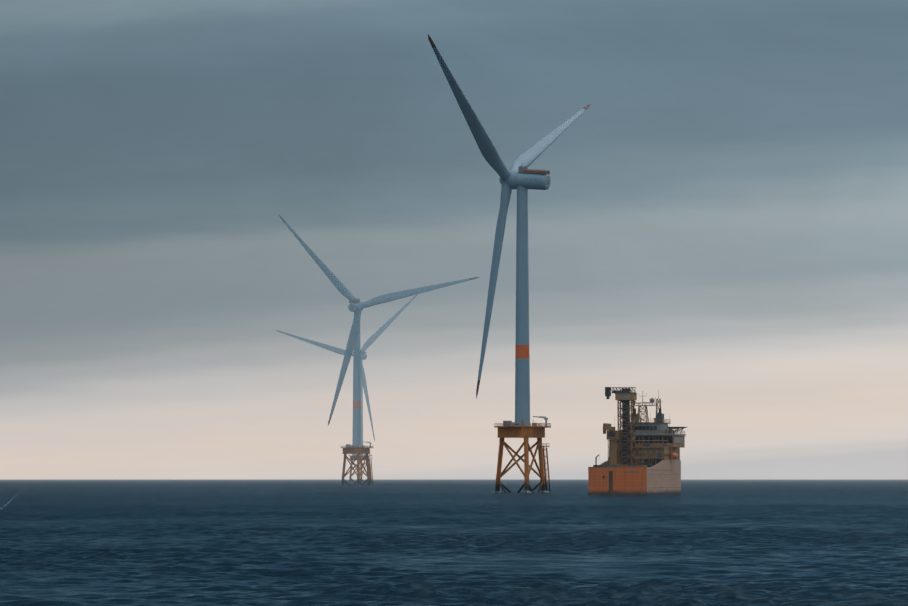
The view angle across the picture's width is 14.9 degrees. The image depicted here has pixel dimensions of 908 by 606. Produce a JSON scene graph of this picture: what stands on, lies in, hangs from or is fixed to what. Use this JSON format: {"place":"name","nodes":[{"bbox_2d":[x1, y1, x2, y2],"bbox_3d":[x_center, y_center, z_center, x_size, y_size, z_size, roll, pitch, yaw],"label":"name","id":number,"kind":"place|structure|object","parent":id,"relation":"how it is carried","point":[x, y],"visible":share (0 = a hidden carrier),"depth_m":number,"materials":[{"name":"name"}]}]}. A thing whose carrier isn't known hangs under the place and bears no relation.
{"place":"outdoors","nodes":[
{"label":"outdoors","id":0,"kind":"place"},
{"bbox_2d":[0,479,907,605],"bbox_3d":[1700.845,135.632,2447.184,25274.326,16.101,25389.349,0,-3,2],"label":"sea","id":1,"kind":"structure","parent":0,"point":[409,542],"depth_m":330.78,"materials":[{"name":"liquid"}]},
{"bbox_2d":[276,294,417,482],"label":"turbine","id":2,"kind":"object","parent":1,"relation":"in","point":[371,340],"visible":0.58,"depth_m":3207.61,"materials":[{"name":"metal"}]},
{"bbox_2d":[278,214,479,485],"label":"turbine","id":3,"kind":"object","parent":1,"relation":"in","point":[356,306],"visible":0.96,"depth_m":2272.93,"materials":[{"name":"metal"}]},
{"bbox_2d":[428,35,590,492],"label":"turbine","id":4,"kind":"object","parent":1,"relation":"in","point":[520,177],"visible":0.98,"depth_m":1299.49,"materials":[{"name":"metal"}]},
{"bbox_2d":[588,387,686,494],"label":"ship","id":5,"kind":"object","parent":1,"relation":"on","point":[643,458],"visible":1,"depth_m":1172.09,"materials":[{"name":"orange metal"}]},
{"bbox_2d":[0,0,907,502],"label":"sky","id":6,"kind":"structure","parent":0,"point":[721,231],"materials":[{"name":"grey"}]}
]}

